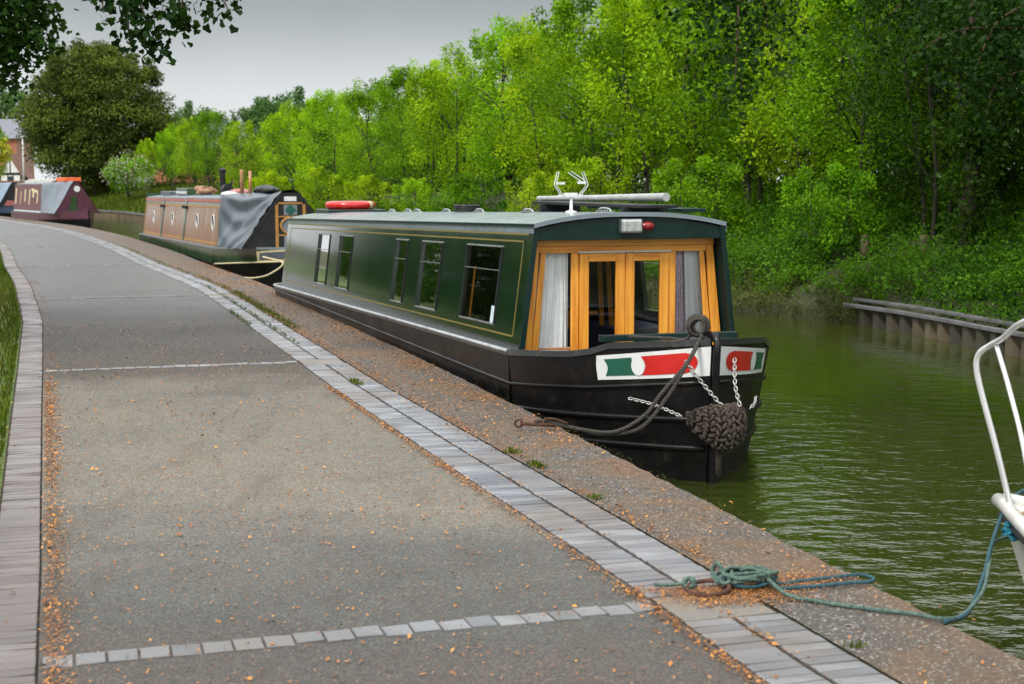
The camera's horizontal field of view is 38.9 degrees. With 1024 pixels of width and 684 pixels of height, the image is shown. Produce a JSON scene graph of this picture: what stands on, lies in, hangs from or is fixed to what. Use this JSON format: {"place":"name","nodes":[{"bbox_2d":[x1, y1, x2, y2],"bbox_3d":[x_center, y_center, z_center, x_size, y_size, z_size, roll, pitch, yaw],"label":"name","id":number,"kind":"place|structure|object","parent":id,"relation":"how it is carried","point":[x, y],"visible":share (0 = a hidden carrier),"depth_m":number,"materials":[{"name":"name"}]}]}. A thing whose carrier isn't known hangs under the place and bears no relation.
{"place":"outdoors","nodes":[
{"label":"outdoors","id":0,"kind":"place"},
{"bbox_2d":[0,251,20,470],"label":"verge grass","id":1,"kind":"structure","parent":0,"point":[12,302],"depth_m":15.07,"materials":[{"name":"green plant"}]},
{"bbox_2d":[0,221,766,683],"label":"path","id":2,"kind":"structure","parent":0,"point":[270,439],"depth_m":6.84,"materials":[{"name":"grey asphalt"}]},
{"bbox_2d":[4,227,659,668],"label":"cross rows","id":3,"kind":"object","parent":2,"relation":"on","point":[344,635],"visible":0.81,"depth_m":5.35,"materials":[{"name":"grey stone"}]},
{"bbox_2d":[0,262,1023,683],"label":"leaf litter","id":4,"kind":"object","parent":2,"relation":"on","point":[466,482],"visible":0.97,"depth_m":7.52,"materials":[{"name":"brown plant"}]},
{"bbox_2d":[0,220,902,683],"bbox_3d":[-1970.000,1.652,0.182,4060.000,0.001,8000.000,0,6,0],"label":"ground","id":5,"kind":"structure","parent":0,"point":[2,458],"depth_m":9.80,"materials":[{"name":"green soil"}]},
{"bbox_2d":[0,137,13,168],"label":"golden tree","id":6,"kind":"object","parent":5,"relation":"on","point":[3,157],"visible":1,"depth_m":26.51,"materials":[{"name":"yellow plant"}]},
{"bbox_2d":[0,0,242,103],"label":"maple tree","id":7,"kind":"object","parent":5,"relation":"on","point":[13,42],"visible":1,"depth_m":13.45,"materials":[{"name":"green plant"}]},
{"bbox_2d":[454,205,479,211],"bbox_3d":[-0.479,-1.421,15.391,0.287,0.071,0.287,0,6,0],"label":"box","id":8,"kind":"object","parent":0,"point":[464,208],"visible":0.91,"depth_m":15.27,"materials":[{"name":"black plastic"}]},
{"bbox_2d":[0,0,1016,181],"label":"sky","id":9,"kind":"structure","parent":0,"point":[278,46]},
{"bbox_2d":[0,216,1023,683],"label":"quay","id":10,"kind":"structure","parent":0,"point":[898,652],"depth_m":7.27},
{"bbox_2d":[0,219,899,683],"bbox_3d":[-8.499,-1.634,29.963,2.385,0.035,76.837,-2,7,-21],"label":"sett band","id":11,"kind":"object","parent":10,"relation":"on","point":[766,661],"visible":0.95,"depth_m":7.13,"materials":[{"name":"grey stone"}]},
{"bbox_2d":[0,240,41,683],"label":"brick border","id":12,"kind":"object","parent":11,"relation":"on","point":[19,537],"visible":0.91,"depth_m":7.33,"materials":[{"name":"grey brick"}]},
{"bbox_2d":[103,246,775,622],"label":"joint slabs","id":13,"kind":"structure","parent":11,"relation":"on","point":[683,610],"depth_m":5.65,"materials":[{"name":"grey stone"}]},
{"bbox_2d":[122,245,867,648],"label":"weeds","id":14,"kind":"object","parent":10,"relation":"on","point":[356,381],"visible":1,"depth_m":17.26,"materials":[{"name":"green plant"}]},
{"bbox_2d":[514,417,567,427],"bbox_3d":[0.196,0.540,9.682,0.369,0.066,0.041,-1,6,-7],"label":"mooring pin","id":15,"kind":"object","parent":10,"relation":"on","point":[542,424],"visible":1,"depth_m":9.67,"materials":[{"name":"metal"}]},
{"bbox_2d":[564,566,872,610],"bbox_3d":[0.844,0.995,5.898,1.275,0.018,0.685,0,6,0],"label":"husk drift","id":16,"kind":"object","parent":10,"relation":"on","point":[707,590],"visible":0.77,"depth_m":5.84,"materials":[{"name":"orange plant"}]},
{"bbox_2d":[685,578,730,597],"bbox_3d":[0.790,0.998,5.845,0.189,0.057,0.159,0,6,0],"label":"mooring ring","id":17,"kind":"object","parent":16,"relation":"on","point":[706,595],"visible":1,"depth_m":5.79,"materials":[{"name":"metal"}]},
{"bbox_2d":[722,574,777,588],"bbox_3d":[0.967,0.972,5.933,0.242,0.049,0.144,0,6,0],"label":"rope coil","id":18,"kind":"object","parent":16,"relation":"on","point":[762,584],"visible":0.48,"depth_m":5.87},
{"bbox_2d":[503,399,1005,648],"bbox_3d":[0.858,0.761,8.132,0.120,0.010,6.230,-2,7,-17],"label":"edge moss","id":19,"kind":"object","parent":10,"relation":"on","point":[767,527],"visible":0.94,"depth_m":7.10,"materials":[{"name":"green plant"}]},
{"bbox_2d":[653,535,1008,620],"bbox_3d":[1.676,0.985,5.979,2.052,0.175,0.870,-3,7,-28],"label":"rope coil","id":20,"kind":"object","parent":10,"relation":"on","point":[731,574],"visible":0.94,"depth_m":5.86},
{"bbox_2d":[771,488,1023,624],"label":"mooring rope","id":21,"kind":"object","parent":20,"relation":"on","point":[964,615],"visible":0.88,"depth_m":6.00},
{"bbox_2d":[93,216,1023,659],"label":"water","id":22,"kind":"structure","parent":0,"point":[871,452],"depth_m":10.88,"materials":[{"name":"green liquid"}]},
{"bbox_2d":[0,182,17,216],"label":"narrowboat","id":23,"kind":"object","parent":22,"relation":"on","point":[7,192],"visible":0.34,"depth_m":73.55,"materials":[{"name":"blue paint"}]},
{"bbox_2d":[11,181,99,228],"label":"narrowboat","id":24,"kind":"object","parent":22,"relation":"on","point":[69,202],"visible":0.82,"depth_m":61.60,"materials":[{"name":"purple paint"}]},
{"bbox_2d":[94,210,144,220],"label":"sheet piling","id":25,"kind":"object","parent":22,"relation":"in","point":[125,215],"visible":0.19,"depth_m":84.21,"materials":[{"name":"beige metal"}]},
{"bbox_2d":[139,168,313,287],"bbox_3d":[-7.182,-2.900,35.941,2.084,2.780,19.962,-2,7,-20],"label":"narrowboat","id":26,"kind":"object","parent":22,"relation":"on","point":[241,234],"visible":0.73,"depth_m":30.25,"materials":[{"name":"brown paint"}]},
{"bbox_2d":[194,186,216,194],"bbox_3d":[-7.688,-3.798,36.343,0.384,0.236,2.723,-2,7,-21],"label":"log pile","id":27,"kind":"object","parent":26,"relation":"on","point":[205,190],"visible":1,"depth_m":36.16,"materials":[{"name":"brown wood"}]},
{"bbox_2d":[253,185,279,193],"bbox_3d":[-5.308,-3.291,31.466,0.532,0.246,1.285,-4,7,-32],"label":"black bundle","id":28,"kind":"object","parent":26,"relation":"on","point":[268,189],"visible":0.68,"depth_m":31.13,"materials":[{"name":"fabric"}]},
{"bbox_2d":[273,207,770,483],"bbox_3d":[-0.622,-0.453,16.225,2.130,2.241,13.164,-2,7,-19],"label":"narrowboat","id":29,"kind":"object","parent":22,"relation":"on","point":[544,314],"visible":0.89,"depth_m":11.78,"materials":[{"name":"green paint"}]},
{"bbox_2d":[325,201,375,209],"bbox_3d":[-2.354,-1.992,21.115,0.731,0.116,0.731,0,6,0],"label":"life ring","id":30,"kind":"object","parent":29,"relation":"on","point":[345,205],"visible":0.98,"depth_m":20.82,"materials":[{"name":"red paint"}]},
{"bbox_2d":[539,204,579,211],"bbox_3d":[0.455,-1.268,13.790,0.400,0.085,0.050,-2,7,-19],"label":"plank rest","id":31,"kind":"object","parent":29,"relation":"on","point":[551,208],"visible":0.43,"depth_m":13.75,"materials":[{"name":"black plastic"}]},
{"bbox_2d":[533,201,677,207],"bbox_3d":[0.769,-1.223,12.877,0.320,0.025,2.580,-2,7,-19],"label":"gangplank","id":32,"kind":"object","parent":31,"relation":"on","point":[622,205],"visible":1,"depth_m":12.46,"materials":[{"name":"black wood"}]},
{"bbox_2d":[536,193,669,200],"bbox_3d":[0.752,-1.285,12.875,0.066,0.096,2.762,-2,7,-20],"label":"boat pole","id":33,"kind":"object","parent":32,"relation":"on","point":[643,197],"visible":0.87,"depth_m":12.45,"materials":[{"name":"white metal"}]},
{"bbox_2d":[554,171,587,212],"bbox_3d":[0.495,-1.262,12.182,0.292,0.348,0.100,-2,7,-19],"label":"aerial","id":34,"kind":"object","parent":29,"relation":"on","point":[571,196],"visible":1,"depth_m":12.17,"materials":[{"name":"white paint"}]},
{"bbox_2d":[578,252,624,349],"bbox_3d":[0.727,-0.179,11.721,0.393,1.084,0.030,-2,7,-19],"label":"door","id":35,"kind":"structure","parent":29,"relation":"in","point":[584,258],"depth_m":11.67,"materials":[{"name":"brown wood"}]},
{"bbox_2d":[534,314,710,435],"bbox_3d":[0.790,0.224,9.906,0.666,0.785,1.234,5,8,39],"label":"mooring rope","id":36,"kind":"object","parent":29,"relation":"attached to","point":[692,320],"visible":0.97,"depth_m":9.82,"materials":[{"name":"grey fabric"}]},
{"bbox_2d":[621,208,667,211],"bbox_3d":[1.090,-1.090,11.955,0.400,0.037,0.050,-2,7,-19],"label":"plank rest","id":37,"kind":"object","parent":29,"relation":"on","point":[644,209],"visible":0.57,"depth_m":11.93,"materials":[{"name":"black plastic"}]},
{"bbox_2d":[586,206,705,211],"bbox_3d":[1.149,-1.186,12.853,0.220,0.032,2.080,-2,7,-19],"label":"roof plank","id":38,"kind":"object","parent":29,"relation":"on","point":[680,209],"visible":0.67,"depth_m":11.91,"materials":[{"name":"green paint"}]},
{"bbox_2d":[624,252,668,341],"bbox_3d":[1.097,-0.193,11.847,0.384,1.084,0.030,-2,7,-19],"label":"door","id":39,"kind":"structure","parent":29,"relation":"in","point":[630,257],"depth_m":11.80,"materials":[{"name":"brown wood"}]},
{"bbox_2d":[628,357,756,477],"bbox_3d":[1.262,0.534,10.100,0.909,0.840,0.391,1,6,5],"label":"bow fender","id":40,"kind":"object","parent":29,"relation":"hanging from","point":[722,427],"visible":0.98,"depth_m":9.99,"materials":[{"name":"fabric"}]},
{"bbox_2d":[973,319,1023,580],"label":"cabin cruiser","id":41,"kind":"object","parent":22,"relation":"on","point":[1008,505],"visible":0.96,"depth_m":6.84,"materials":[{"name":"plastic"}]},
{"bbox_2d":[1001,520,1017,541],"bbox_3d":[2.355,0.887,6.820,0.103,0.100,0.077,0,6,0],"label":"rope knot","id":42,"kind":"object","parent":41,"relation":"attached to","point":[1006,529],"visible":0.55,"depth_m":6.80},
{"bbox_2d":[108,185,1023,330],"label":"bank","id":43,"kind":"structure","parent":0,"point":[775,310],"depth_m":23.00,"materials":[{"name":"green plant"}]},
{"bbox_2d":[0,125,12,177],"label":"tree","id":44,"kind":"object","parent":43,"relation":"on","point":[3,133],"visible":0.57,"depth_m":104.09,"materials":[{"name":"green plant"}]},
{"bbox_2d":[0,119,34,177],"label":"house","id":45,"kind":"structure","parent":43,"relation":"on","point":[8,127],"depth_m":131.42,"materials":[{"name":"red brick"}]},
{"bbox_2d":[0,154,34,180],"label":"gabled house","id":46,"kind":"structure","parent":43,"relation":"on","point":[15,170],"depth_m":125.20,"materials":[{"name":"white tile"}]},
{"bbox_2d":[3,37,185,195],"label":"yew tree","id":47,"kind":"object","parent":43,"relation":"on","point":[95,134],"visible":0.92,"depth_m":95.24,"materials":[{"name":"green plant"}]},
{"bbox_2d":[154,122,191,190],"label":"tree","id":48,"kind":"object","parent":43,"relation":"on","point":[168,133],"visible":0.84,"depth_m":89.07,"materials":[{"name":"green plant"}]},
{"bbox_2d":[218,106,281,170],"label":"tree","id":49,"kind":"object","parent":43,"relation":"on","point":[245,115],"visible":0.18,"depth_m":107.79,"materials":[{"name":"green plant"}]},
{"bbox_2d":[242,85,307,174],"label":"tree","id":50,"kind":"object","parent":43,"relation":"on","point":[262,105],"visible":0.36,"depth_m":102.96,"materials":[{"name":"green plant"}]},
{"bbox_2d":[252,99,322,191],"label":"tree","id":51,"kind":"object","parent":43,"relation":"on","point":[273,126],"visible":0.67,"depth_m":61.38,"materials":[{"name":"green plant"}]},
{"bbox_2d":[292,166,351,212],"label":"shrub","id":52,"kind":"object","parent":43,"relation":"on","point":[311,176],"visible":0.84,"depth_m":52.28,"materials":[{"name":"green plant"}]},
{"bbox_2d":[285,88,364,199],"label":"tree","id":53,"kind":"object","parent":43,"relation":"on","point":[313,104],"visible":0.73,"depth_m":56.35,"materials":[{"name":"green plant"}]},
{"bbox_2d":[84,181,653,212],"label":"bank turf","id":54,"kind":"structure","parent":43,"relation":"on","point":[343,199],"depth_m":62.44,"materials":[{"name":"green plant"}]},
{"bbox_2d":[99,150,155,196],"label":"flowering shrub","id":55,"kind":"object","parent":54,"relation":"on","point":[118,168],"visible":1,"depth_m":88.03,"materials":[{"name":"green plant"}]},
{"bbox_2d":[133,138,162,189],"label":"tree","id":56,"kind":"object","parent":54,"relation":"on","point":[141,149],"visible":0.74,"depth_m":91.11,"materials":[{"name":"green plant"}]},
{"bbox_2d":[173,115,212,187],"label":"tree","id":57,"kind":"object","parent":54,"relation":"on","point":[182,128],"visible":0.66,"depth_m":84.92,"materials":[{"name":"green plant"}]},
{"bbox_2d":[185,108,240,188],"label":"tree","id":58,"kind":"object","parent":54,"relation":"on","point":[213,118],"visible":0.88,"depth_m":82.97,"materials":[{"name":"green plant"}]},
{"bbox_2d":[213,119,268,191],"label":"tree","id":59,"kind":"object","parent":54,"relation":"on","point":[233,134],"visible":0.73,"depth_m":67.18,"materials":[{"name":"green plant"}]},
{"bbox_2d":[244,170,291,191],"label":"shrub","id":60,"kind":"object","parent":54,"relation":"on","point":[270,177],"visible":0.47,"depth_m":59.10,"materials":[{"name":"green plant"}]},
{"bbox_2d":[303,118,346,186],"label":"tree","id":61,"kind":"object","parent":54,"relation":"on","point":[321,134],"visible":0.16,"depth_m":70.70,"materials":[{"name":"green plant"}]},
{"bbox_2d":[332,115,378,181],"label":"tree","id":62,"kind":"object","parent":54,"relation":"on","point":[360,116],"visible":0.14,"depth_m":64.51,"materials":[{"name":"green plant"}]},
{"bbox_2d":[362,108,431,187],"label":"tree","id":63,"kind":"object","parent":54,"relation":"on","point":[392,160],"visible":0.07,"depth_m":61.59,"materials":[{"name":"green plant"}]},
{"bbox_2d":[331,77,411,196],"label":"tree","id":64,"kind":"object","parent":43,"relation":"on","point":[366,100],"visible":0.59,"depth_m":51.46,"materials":[{"name":"green plant"}]},
{"bbox_2d":[344,174,398,210],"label":"shrub","id":65,"kind":"object","parent":43,"relation":"on","point":[351,186],"visible":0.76,"depth_m":46.83,"materials":[{"name":"green plant"}]},
{"bbox_2d":[356,58,474,210],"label":"tree","id":66,"kind":"object","parent":43,"relation":"on","point":[397,82],"visible":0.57,"depth_m":47.62,"materials":[{"name":"green plant"}]},
{"bbox_2d":[386,90,445,179],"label":"tree","id":67,"kind":"object","parent":43,"relation":"on","point":[414,143],"visible":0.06,"depth_m":57.81,"materials":[{"name":"green plant"}]},
{"bbox_2d":[389,177,444,211],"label":"shrub","id":68,"kind":"object","parent":43,"relation":"on","point":[423,188],"visible":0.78,"depth_m":42.22,"materials":[{"name":"green plant"}]},
{"bbox_2d":[305,194,537,211],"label":"bank weeds","id":69,"kind":"object","parent":43,"relation":"on","point":[504,204],"visible":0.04,"depth_m":45.93,"materials":[{"name":"green plant"}]},
{"bbox_2d":[408,76,484,191],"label":"tree","id":70,"kind":"object","parent":43,"relation":"on","point":[440,143],"visible":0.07,"depth_m":55.12,"materials":[{"name":"green plant"}]},
{"bbox_2d":[401,40,506,203],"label":"tree","id":71,"kind":"object","parent":43,"relation":"on","point":[429,76],"visible":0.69,"depth_m":44.01,"materials":[{"name":"green plant"}]},
{"bbox_2d":[428,171,504,211],"bbox_3d":[-1.221,-3.622,39.039,1.993,1.978,2.180,3,7,23],"label":"shrub","id":72,"kind":"object","parent":43,"relation":"on","point":[465,184],"visible":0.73,"depth_m":38.86,"materials":[{"name":"green plant"}]},
{"bbox_2d":[452,75,526,196],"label":"tree","id":73,"kind":"object","parent":43,"relation":"on","point":[479,170],"visible":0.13,"depth_m":52.18,"materials":[{"name":"green plant"}]},
{"bbox_2d":[449,13,570,204],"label":"tree","id":74,"kind":"object","parent":43,"relation":"on","point":[483,45],"visible":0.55,"depth_m":41.09,"materials":[{"name":"green plant"}]},
{"bbox_2d":[503,170,566,211],"bbox_3d":[0.715,-3.132,34.699,1.845,1.959,1.868,-3,7,-26],"label":"shrub","id":75,"kind":"object","parent":43,"relation":"on","point":[542,182],"visible":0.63,"depth_m":34.68,"materials":[{"name":"green plant"}]},
{"bbox_2d":[479,53,604,204],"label":"tree","id":76,"kind":"object","parent":43,"relation":"on","point":[530,155],"visible":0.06,"depth_m":44.54,"materials":[{"name":"green plant"}]},
{"bbox_2d":[487,7,622,191],"bbox_3d":[1.330,-5.981,38.976,3.732,5.915,3.708,1,6,12],"label":"tree","id":77,"kind":"object","parent":43,"relation":"on","point":[518,43],"visible":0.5,"depth_m":38.33,"materials":[{"name":"green plant"}]},
{"bbox_2d":[139,103,1023,200],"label":"understorey","id":78,"kind":"object","parent":43,"relation":"on","point":[204,179],"visible":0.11,"depth_m":65.10,"materials":[{"name":"green plant"}]},
{"bbox_2d":[542,156,638,211],"bbox_3d":[1.713,-2.973,32.192,2.191,2.327,2.218,-1,6,-5],"label":"shrub","id":79,"kind":"object","parent":43,"relation":"on","point":[592,172],"visible":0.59,"depth_m":31.65,"materials":[{"name":"green plant"}]},
{"bbox_2d":[509,0,683,194],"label":"tree","id":80,"kind":"object","parent":43,"relation":"on","point":[563,10],"visible":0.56,"depth_m":35.78,"materials":[{"name":"green plant"}]},
{"bbox_2d":[577,55,664,193],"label":"tree","id":81,"kind":"object","parent":43,"relation":"on","point":[635,186],"visible":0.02,"depth_m":45.85,"materials":[{"name":"green plant"}]},
{"bbox_2d":[562,22,681,201],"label":"tree","id":82,"kind":"object","parent":43,"relation":"on","point":[605,117],"visible":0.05,"depth_m":41.86,"materials":[{"name":"green plant"}]},
{"bbox_2d":[574,0,751,203],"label":"tree","id":83,"kind":"object","parent":43,"relation":"on","point":[616,6],"visible":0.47,"depth_m":33.90,"materials":[{"name":"green plant"}]},
{"bbox_2d":[601,12,725,203],"bbox_3d":[4.025,-5.980,38.196,3.431,5.432,3.466,4,7,32],"label":"tree","id":84,"kind":"object","parent":43,"relation":"on","point":[649,104],"visible":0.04,"depth_m":38.02,"materials":[{"name":"green plant"}]},
{"bbox_2d":[611,0,788,206],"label":"tree","id":85,"kind":"object","parent":43,"relation":"on","point":[684,147],"visible":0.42,"depth_m":31.80,"materials":[{"name":"green plant"}]},
{"bbox_2d":[646,154,757,234],"bbox_3d":[3.662,-2.529,28.087,2.243,2.225,2.453,-1,6,-5],"label":"shrub","id":86,"kind":"object","parent":43,"relation":"on","point":[728,177],"visible":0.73,"depth_m":27.69,"materials":[{"name":"green plant"}]},
{"bbox_2d":[672,12,818,185],"bbox_3d":[5.738,-5.565,34.947,3.574,5.288,3.586,2,7,21],"label":"tree","id":87,"kind":"object","parent":43,"relation":"on","point":[750,102],"visible":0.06,"depth_m":34.80,"materials":[{"name":"green plant"}]},
{"bbox_2d":[638,0,884,219],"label":"tree","id":88,"kind":"object","parent":43,"relation":"on","point":[744,160],"visible":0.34,"depth_m":29.93,"materials":[{"name":"green plant"}]},
{"bbox_2d":[516,185,1023,328],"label":"nettle bed","id":89,"kind":"object","parent":43,"relation":"on","point":[754,234],"visible":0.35,"depth_m":23.22,"materials":[{"name":"green plant"}]},
{"bbox_2d":[645,261,925,325],"bbox_3d":[-3.216,-2.730,40.553,2.239,1.032,42.766,-3,7,-24],"label":"ivy fringe","id":90,"kind":"object","parent":43,"relation":"on","point":[774,299],"visible":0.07,"depth_m":22.73,"materials":[{"name":"green plant"}]},
{"bbox_2d":[727,0,913,216],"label":"tree","id":91,"kind":"object","parent":43,"relation":"on","point":[799,152],"visible":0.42,"depth_m":27.73,"materials":[{"name":"green plant"}]},
{"bbox_2d":[768,162,889,258],"bbox_3d":[5.383,-2.052,24.415,1.993,1.978,2.180,0,6,-2],"label":"shrub","id":92,"kind":"object","parent":43,"relation":"on","point":[856,183],"visible":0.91,"depth_m":24.09,"materials":[{"name":"green plant"}]},
{"bbox_2d":[643,162,1023,228],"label":"shade weeds","id":93,"kind":"object","parent":43,"relation":"on","point":[766,192],"visible":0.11,"depth_m":28.85,"materials":[{"name":"green plant"}]},
{"bbox_2d":[654,0,1023,163],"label":"overhanging tree","id":94,"kind":"object","parent":43,"relation":"on","point":[989,29],"visible":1,"depth_m":19.08,"materials":[{"name":"green plant"}]},
{"bbox_2d":[779,9,906,193],"bbox_3d":[7.453,-5.441,32.450,3.376,5.448,3.355,4,7,30],"label":"tree","id":95,"kind":"object","parent":43,"relation":"on","point":[836,99],"visible":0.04,"depth_m":32.30,"materials":[{"name":"green plant"}]},
{"bbox_2d":[763,0,955,213],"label":"tree","id":96,"kind":"object","parent":43,"relation":"on","point":[812,113],"visible":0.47,"depth_m":26.17,"materials":[{"name":"green plant"}]},
{"bbox_2d":[748,0,1023,260],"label":"leaning tree","id":97,"kind":"object","parent":43,"relation":"on","point":[968,176],"visible":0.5,"depth_m":22.34,"materials":[{"name":"green plant"}]},
{"bbox_2d":[836,0,1023,243],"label":"tree","id":98,"kind":"object","parent":43,"relation":"on","point":[925,127],"visible":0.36,"depth_m":24.19,"materials":[{"name":"green plant"}]},
{"bbox_2d":[842,298,1023,358],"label":"sheet piling","id":99,"kind":"object","parent":43,"relation":"on","point":[967,334],"visible":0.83,"depth_m":19.34,"materials":[{"name":"grey metal"}]},
{"bbox_2d":[878,292,1023,331],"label":"piling weeds","id":100,"kind":"object","parent":99,"relation":"on","point":[939,300],"visible":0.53,"depth_m":19.80,"materials":[{"name":"green plant"}]},
{"bbox_2d":[848,0,1023,180],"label":"tree","id":101,"kind":"object","parent":43,"relation":"on","point":[917,112],"depth_m":28.93,"materials":[{"name":"green plant"}]},
{"bbox_2d":[859,0,1023,232],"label":"tree","id":102,"kind":"object","parent":43,"relation":"on","point":[930,159],"visible":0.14,"depth_m":25.16,"materials":[{"name":"green plant"}]},
{"bbox_2d":[923,236,1023,329],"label":"undergrowth","id":103,"kind":"object","parent":43,"relation":"on","point":[964,285],"visible":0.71,"depth_m":19.68,"materials":[{"name":"green plant"}]},
{"bbox_2d":[936,10,1023,214],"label":"tree","id":104,"kind":"object","parent":43,"relation":"on","point":[1007,179],"visible":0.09,"depth_m":26.32,"materials":[{"name":"green plant"}]},
{"bbox_2d":[937,0,1023,176],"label":"tree","id":105,"kind":"object","parent":43,"relation":"on","point":[1012,125],"visible":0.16,"depth_m":23.36,"materials":[{"name":"green plant"}]},
{"label":"far ground","id":106,"kind":"structure","parent":0,"visible":0},
{"bbox_2d":[0,84,36,152],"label":"tree","id":107,"kind":"object","parent":106,"relation":"on","point":[7,108],"visible":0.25,"depth_m":156.63,"materials":[{"name":"green plant"}]},
{"bbox_2d":[164,100,225,180],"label":"tree","id":108,"kind":"object","parent":106,"relation":"on","point":[188,110],"visible":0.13,"depth_m":132.63,"materials":[{"name":"green plant"}]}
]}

